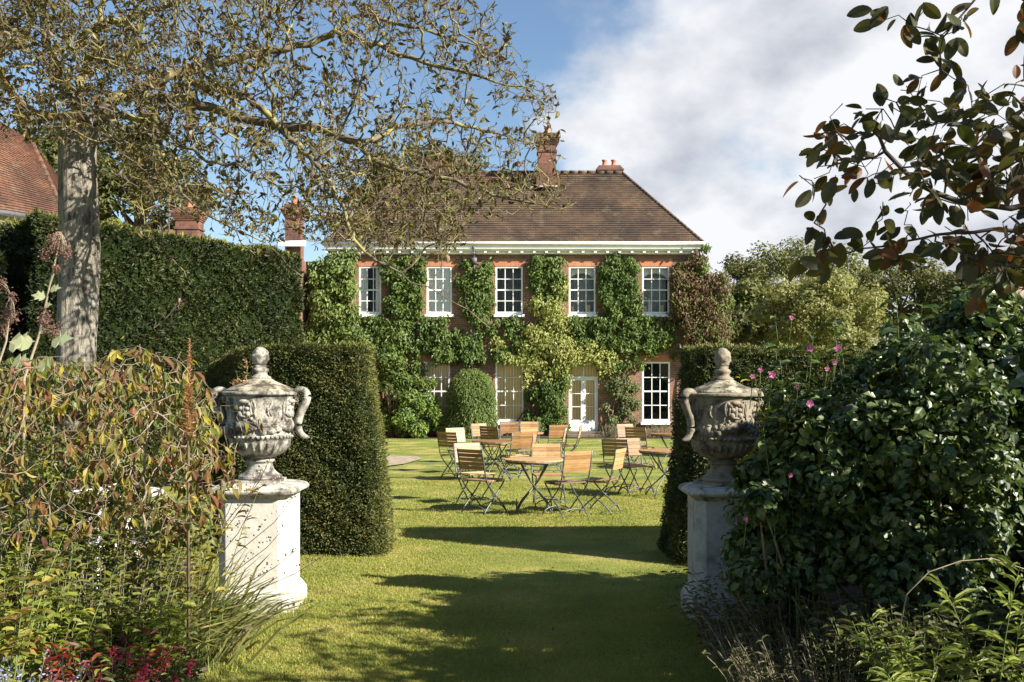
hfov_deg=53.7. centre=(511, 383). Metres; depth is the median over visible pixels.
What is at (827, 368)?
mallow flower
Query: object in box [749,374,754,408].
mallow flower
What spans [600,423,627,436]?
lavender
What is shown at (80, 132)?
magnolia tree
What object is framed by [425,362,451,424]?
window
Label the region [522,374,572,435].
climbing plant
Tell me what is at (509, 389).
window
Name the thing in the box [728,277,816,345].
broadleaf tree
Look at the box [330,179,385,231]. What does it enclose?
broadleaf tree
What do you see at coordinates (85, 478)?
layered shrub
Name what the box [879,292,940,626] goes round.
mallow shoot
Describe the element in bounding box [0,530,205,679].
border perennial
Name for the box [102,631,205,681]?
border perennial
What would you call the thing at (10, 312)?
plume poppy
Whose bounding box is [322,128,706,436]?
brick house
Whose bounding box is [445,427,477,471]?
folding chair
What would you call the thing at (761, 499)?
leafy bush
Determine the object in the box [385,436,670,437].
soil
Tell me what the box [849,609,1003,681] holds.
willow herb
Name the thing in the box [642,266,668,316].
window
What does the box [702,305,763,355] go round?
broadleaf tree
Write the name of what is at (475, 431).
folding chair
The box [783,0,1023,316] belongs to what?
magnolia tree
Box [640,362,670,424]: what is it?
window
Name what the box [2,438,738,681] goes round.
lawn
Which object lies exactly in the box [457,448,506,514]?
folding chair
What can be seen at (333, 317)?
climbing plant
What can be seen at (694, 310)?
climbing plant
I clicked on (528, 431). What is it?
folding chair
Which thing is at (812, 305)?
broadleaf tree
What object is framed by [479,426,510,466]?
folding chair
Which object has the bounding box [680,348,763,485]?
stone urn
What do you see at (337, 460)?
yew hedge
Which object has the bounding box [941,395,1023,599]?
leafy bush
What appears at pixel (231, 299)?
yew hedge
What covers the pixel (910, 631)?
shade perennial
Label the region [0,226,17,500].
yew hedge
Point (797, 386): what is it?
mallow flower
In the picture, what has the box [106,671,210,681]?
persicaria
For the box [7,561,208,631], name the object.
soil
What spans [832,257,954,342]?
broadleaf tree
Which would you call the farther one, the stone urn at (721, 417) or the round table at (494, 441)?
the round table at (494, 441)
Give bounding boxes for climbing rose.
[598,374,642,435]
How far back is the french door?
35.12 m
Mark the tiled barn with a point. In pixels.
(28, 179)
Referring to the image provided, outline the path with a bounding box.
[192,616,275,677]
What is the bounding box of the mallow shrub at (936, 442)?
[720,309,1023,644]
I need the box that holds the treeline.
[739,329,910,346]
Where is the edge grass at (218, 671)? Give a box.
[195,593,321,681]
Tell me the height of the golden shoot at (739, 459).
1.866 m
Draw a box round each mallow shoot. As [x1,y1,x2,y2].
[737,316,823,670]
[790,378,876,663]
[818,292,940,635]
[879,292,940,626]
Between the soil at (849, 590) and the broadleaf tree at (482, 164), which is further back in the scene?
the broadleaf tree at (482, 164)
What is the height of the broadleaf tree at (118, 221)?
6.087 m
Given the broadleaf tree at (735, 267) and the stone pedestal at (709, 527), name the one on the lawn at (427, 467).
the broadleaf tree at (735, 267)
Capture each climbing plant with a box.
[303,247,409,412]
[488,278,633,435]
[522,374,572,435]
[662,248,736,357]
[675,242,741,360]
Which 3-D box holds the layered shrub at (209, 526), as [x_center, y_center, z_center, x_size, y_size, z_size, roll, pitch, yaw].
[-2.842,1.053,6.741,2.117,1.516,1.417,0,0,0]
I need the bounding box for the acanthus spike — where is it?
[179,338,196,661]
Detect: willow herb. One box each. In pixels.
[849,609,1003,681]
[918,554,1023,681]
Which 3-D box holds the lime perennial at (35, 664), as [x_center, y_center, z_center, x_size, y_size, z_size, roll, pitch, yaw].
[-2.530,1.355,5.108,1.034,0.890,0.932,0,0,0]
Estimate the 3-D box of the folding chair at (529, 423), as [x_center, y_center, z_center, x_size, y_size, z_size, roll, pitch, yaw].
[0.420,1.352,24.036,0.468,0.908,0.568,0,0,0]
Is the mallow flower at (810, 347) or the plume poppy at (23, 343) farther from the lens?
the plume poppy at (23, 343)
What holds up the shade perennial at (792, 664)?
on the soil at (849, 590)
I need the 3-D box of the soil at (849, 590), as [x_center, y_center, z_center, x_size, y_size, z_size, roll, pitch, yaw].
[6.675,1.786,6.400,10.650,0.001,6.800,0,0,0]
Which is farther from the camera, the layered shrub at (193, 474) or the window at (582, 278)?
the window at (582, 278)
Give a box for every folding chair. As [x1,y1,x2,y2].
[437,431,472,479]
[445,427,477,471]
[453,442,496,504]
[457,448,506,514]
[470,423,501,464]
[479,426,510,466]
[498,432,533,481]
[499,421,518,458]
[504,428,537,473]
[520,421,538,454]
[531,443,565,506]
[538,427,566,471]
[540,424,567,465]
[542,450,592,517]
[556,424,582,464]
[578,447,626,514]
[601,438,639,493]
[615,438,654,495]
[616,424,646,462]
[625,427,655,470]
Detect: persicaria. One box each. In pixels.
[21,635,196,681]
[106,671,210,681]
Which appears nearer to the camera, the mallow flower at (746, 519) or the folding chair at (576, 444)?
the mallow flower at (746, 519)
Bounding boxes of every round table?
[472,439,512,480]
[504,457,562,513]
[506,431,543,465]
[639,448,676,498]
[650,433,673,468]
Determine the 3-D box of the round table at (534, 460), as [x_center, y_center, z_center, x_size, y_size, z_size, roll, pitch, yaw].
[0.313,1.432,14.301,0.840,0.748,0.833,0,0,-10]
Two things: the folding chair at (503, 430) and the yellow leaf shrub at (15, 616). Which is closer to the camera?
the yellow leaf shrub at (15, 616)
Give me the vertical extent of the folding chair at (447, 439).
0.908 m
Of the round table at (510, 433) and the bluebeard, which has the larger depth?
the round table at (510, 433)
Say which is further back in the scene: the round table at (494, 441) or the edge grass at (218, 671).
the round table at (494, 441)
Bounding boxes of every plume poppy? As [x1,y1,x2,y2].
[0,276,34,367]
[10,227,75,568]
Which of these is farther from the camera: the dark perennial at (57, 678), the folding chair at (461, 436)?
the folding chair at (461, 436)
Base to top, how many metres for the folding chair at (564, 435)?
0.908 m
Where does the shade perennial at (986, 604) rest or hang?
on the soil at (849, 590)
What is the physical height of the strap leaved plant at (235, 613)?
1.430 m
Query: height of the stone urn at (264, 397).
1.084 m
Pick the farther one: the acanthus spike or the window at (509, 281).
the window at (509, 281)
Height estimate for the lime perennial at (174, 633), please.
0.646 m
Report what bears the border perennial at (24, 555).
on the soil at (161, 589)
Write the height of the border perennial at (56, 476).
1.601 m
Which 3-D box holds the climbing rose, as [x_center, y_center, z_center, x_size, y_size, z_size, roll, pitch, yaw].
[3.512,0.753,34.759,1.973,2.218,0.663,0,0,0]
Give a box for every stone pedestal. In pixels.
[208,479,308,615]
[678,482,757,619]
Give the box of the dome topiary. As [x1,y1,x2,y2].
[444,368,498,438]
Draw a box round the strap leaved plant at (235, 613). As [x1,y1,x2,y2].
[114,443,335,673]
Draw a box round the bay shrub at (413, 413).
[381,388,448,438]
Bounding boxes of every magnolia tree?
[0,0,575,548]
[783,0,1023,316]
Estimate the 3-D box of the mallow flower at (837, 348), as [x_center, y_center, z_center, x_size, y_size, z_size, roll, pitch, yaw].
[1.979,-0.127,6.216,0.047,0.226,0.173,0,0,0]
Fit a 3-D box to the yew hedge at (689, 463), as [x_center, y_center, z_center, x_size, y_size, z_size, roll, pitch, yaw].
[5.328,0.682,10.825,7.581,2.319,1.377,0,0,-5]
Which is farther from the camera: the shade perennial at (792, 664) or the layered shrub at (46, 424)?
the layered shrub at (46, 424)
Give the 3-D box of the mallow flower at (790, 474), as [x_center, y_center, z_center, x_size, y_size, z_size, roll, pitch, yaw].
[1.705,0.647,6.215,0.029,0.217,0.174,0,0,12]
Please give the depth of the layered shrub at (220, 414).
6.99 m
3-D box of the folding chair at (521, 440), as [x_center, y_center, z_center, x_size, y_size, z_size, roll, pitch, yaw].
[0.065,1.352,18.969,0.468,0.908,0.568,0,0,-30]
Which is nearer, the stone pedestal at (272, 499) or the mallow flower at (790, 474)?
the mallow flower at (790, 474)
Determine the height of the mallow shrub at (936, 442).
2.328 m
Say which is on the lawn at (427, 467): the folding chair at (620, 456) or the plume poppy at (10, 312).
the folding chair at (620, 456)
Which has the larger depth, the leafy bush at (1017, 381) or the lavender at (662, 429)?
the lavender at (662, 429)
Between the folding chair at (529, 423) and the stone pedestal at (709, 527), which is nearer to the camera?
the stone pedestal at (709, 527)
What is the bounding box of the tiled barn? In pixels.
[0,121,57,221]
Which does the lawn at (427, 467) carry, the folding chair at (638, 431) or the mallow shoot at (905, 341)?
the folding chair at (638, 431)
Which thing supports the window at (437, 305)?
in the brick house
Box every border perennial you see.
[0,423,142,668]
[0,513,120,677]
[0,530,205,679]
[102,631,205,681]
[114,608,197,648]
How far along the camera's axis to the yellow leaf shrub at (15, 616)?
4.50 m
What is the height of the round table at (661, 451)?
0.748 m
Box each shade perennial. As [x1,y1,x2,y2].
[659,563,837,671]
[702,620,868,681]
[780,575,1023,681]
[919,588,1023,681]
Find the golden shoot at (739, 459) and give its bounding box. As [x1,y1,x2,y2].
[734,376,767,467]
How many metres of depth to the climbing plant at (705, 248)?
34.44 m
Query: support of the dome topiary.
on the soil at (510, 437)
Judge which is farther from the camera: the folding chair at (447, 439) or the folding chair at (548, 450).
the folding chair at (447, 439)
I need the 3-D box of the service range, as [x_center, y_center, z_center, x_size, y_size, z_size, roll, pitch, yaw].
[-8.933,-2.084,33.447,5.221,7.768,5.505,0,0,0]
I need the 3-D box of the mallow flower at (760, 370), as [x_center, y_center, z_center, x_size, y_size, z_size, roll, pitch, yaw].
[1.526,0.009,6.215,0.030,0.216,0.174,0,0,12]
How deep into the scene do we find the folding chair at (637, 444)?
16.80 m
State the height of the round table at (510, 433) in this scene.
0.748 m
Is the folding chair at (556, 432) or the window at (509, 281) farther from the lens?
the window at (509, 281)
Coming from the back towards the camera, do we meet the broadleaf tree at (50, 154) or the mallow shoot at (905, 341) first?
the broadleaf tree at (50, 154)
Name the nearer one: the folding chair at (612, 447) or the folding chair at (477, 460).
the folding chair at (477, 460)
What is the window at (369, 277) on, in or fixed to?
in the brick house
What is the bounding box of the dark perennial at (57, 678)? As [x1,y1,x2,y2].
[21,619,187,681]
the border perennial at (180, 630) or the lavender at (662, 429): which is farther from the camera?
the lavender at (662, 429)
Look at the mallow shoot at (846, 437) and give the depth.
6.25 m
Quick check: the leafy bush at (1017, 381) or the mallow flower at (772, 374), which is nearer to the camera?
the leafy bush at (1017, 381)
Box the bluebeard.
[0,649,88,681]
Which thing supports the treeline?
on the lawn at (427, 467)
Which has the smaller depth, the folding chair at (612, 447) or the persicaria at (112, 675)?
the persicaria at (112, 675)
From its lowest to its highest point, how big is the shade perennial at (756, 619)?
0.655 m
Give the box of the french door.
[569,363,597,430]
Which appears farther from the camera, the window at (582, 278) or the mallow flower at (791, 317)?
the window at (582, 278)
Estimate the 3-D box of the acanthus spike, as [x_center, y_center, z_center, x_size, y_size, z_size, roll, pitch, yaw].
[-1.871,0.766,5.848,0.116,2.068,0.114,0,0,0]
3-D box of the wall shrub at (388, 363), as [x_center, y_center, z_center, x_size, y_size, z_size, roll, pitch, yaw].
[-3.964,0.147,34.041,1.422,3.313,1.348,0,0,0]
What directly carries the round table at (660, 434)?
on the lawn at (427, 467)
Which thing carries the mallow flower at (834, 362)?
attached to the mallow shrub at (936, 442)
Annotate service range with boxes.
[157,195,310,333]
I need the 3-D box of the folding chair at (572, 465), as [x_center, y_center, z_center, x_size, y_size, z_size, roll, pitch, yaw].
[0.757,1.352,13.870,0.468,0.908,0.568,0,0,-32]
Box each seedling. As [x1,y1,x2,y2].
[232,372,242,384]
[243,356,247,381]
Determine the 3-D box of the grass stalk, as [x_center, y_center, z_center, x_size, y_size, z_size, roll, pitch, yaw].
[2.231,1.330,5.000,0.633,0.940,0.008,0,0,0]
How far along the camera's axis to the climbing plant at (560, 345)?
34.62 m
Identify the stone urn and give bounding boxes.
[211,346,310,483]
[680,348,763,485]
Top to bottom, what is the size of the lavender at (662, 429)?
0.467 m
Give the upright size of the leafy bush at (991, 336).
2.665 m
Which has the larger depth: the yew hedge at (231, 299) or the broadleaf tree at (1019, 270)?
the broadleaf tree at (1019, 270)
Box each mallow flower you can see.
[743,517,748,547]
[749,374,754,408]
[757,368,762,402]
[768,371,775,406]
[787,473,792,499]
[788,315,793,348]
[795,384,799,411]
[805,344,813,380]
[806,400,813,417]
[822,366,829,401]
[830,360,836,393]
[833,345,841,380]
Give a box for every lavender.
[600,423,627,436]
[645,424,672,436]
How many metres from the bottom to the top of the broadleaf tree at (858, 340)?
3.965 m
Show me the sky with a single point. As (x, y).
(708, 106)
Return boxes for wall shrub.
[374,339,413,436]
[399,373,437,436]
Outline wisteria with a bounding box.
[349,249,682,435]
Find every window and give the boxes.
[359,266,380,316]
[425,266,453,316]
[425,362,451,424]
[494,266,524,316]
[496,362,522,424]
[567,266,596,316]
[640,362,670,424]
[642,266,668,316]
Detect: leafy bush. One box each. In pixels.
[719,453,832,663]
[929,274,1023,642]
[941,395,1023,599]
[1001,349,1023,409]
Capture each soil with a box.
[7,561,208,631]
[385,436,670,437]
[702,584,1022,681]
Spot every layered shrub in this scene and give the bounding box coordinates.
[0,356,128,601]
[0,357,210,537]
[0,432,217,611]
[69,344,241,621]
[190,404,270,603]
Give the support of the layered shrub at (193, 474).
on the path
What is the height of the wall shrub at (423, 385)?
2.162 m
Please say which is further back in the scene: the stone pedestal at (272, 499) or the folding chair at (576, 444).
the folding chair at (576, 444)
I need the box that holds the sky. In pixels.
[0,0,1023,356]
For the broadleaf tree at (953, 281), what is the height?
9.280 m
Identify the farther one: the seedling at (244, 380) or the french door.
the french door
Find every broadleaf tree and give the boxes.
[10,110,101,175]
[55,110,219,235]
[109,216,133,227]
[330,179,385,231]
[360,143,489,185]
[701,251,767,303]
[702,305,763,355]
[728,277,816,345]
[734,235,869,355]
[748,268,892,347]
[823,322,885,349]
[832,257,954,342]
[909,266,992,324]
[976,244,1023,287]
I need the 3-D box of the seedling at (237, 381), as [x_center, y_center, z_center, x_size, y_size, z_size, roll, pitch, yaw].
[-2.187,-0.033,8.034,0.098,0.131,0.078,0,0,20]
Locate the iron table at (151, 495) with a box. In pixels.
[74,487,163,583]
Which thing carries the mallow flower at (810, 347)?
attached to the mallow shoot at (817, 355)
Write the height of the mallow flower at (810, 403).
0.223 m
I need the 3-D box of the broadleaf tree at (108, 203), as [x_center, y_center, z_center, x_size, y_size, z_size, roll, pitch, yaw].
[-14.706,-4.604,39.813,6.107,12.814,4.922,0,0,-24]
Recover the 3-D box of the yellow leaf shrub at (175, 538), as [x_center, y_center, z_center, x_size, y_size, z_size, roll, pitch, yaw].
[-2.117,1.218,6.406,0.858,1.164,0.845,0,0,41]
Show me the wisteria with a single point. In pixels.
(614, 301)
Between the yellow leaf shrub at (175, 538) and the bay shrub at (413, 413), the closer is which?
the yellow leaf shrub at (175, 538)
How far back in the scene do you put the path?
6.83 m
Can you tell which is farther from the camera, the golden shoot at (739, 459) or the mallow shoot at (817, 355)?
the golden shoot at (739, 459)
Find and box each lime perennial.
[0,554,119,681]
[59,594,196,681]
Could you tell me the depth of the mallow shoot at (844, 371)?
6.47 m
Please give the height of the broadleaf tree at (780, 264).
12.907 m
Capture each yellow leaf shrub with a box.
[0,523,78,681]
[110,484,266,669]
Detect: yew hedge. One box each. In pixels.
[0,206,306,497]
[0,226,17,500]
[186,340,398,556]
[656,339,872,564]
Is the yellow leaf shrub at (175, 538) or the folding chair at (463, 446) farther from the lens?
the folding chair at (463, 446)
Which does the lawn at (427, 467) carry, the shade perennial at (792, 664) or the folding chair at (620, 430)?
the folding chair at (620, 430)
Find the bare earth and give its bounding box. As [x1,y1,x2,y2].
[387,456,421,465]
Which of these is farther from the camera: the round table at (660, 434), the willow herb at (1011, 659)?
the round table at (660, 434)

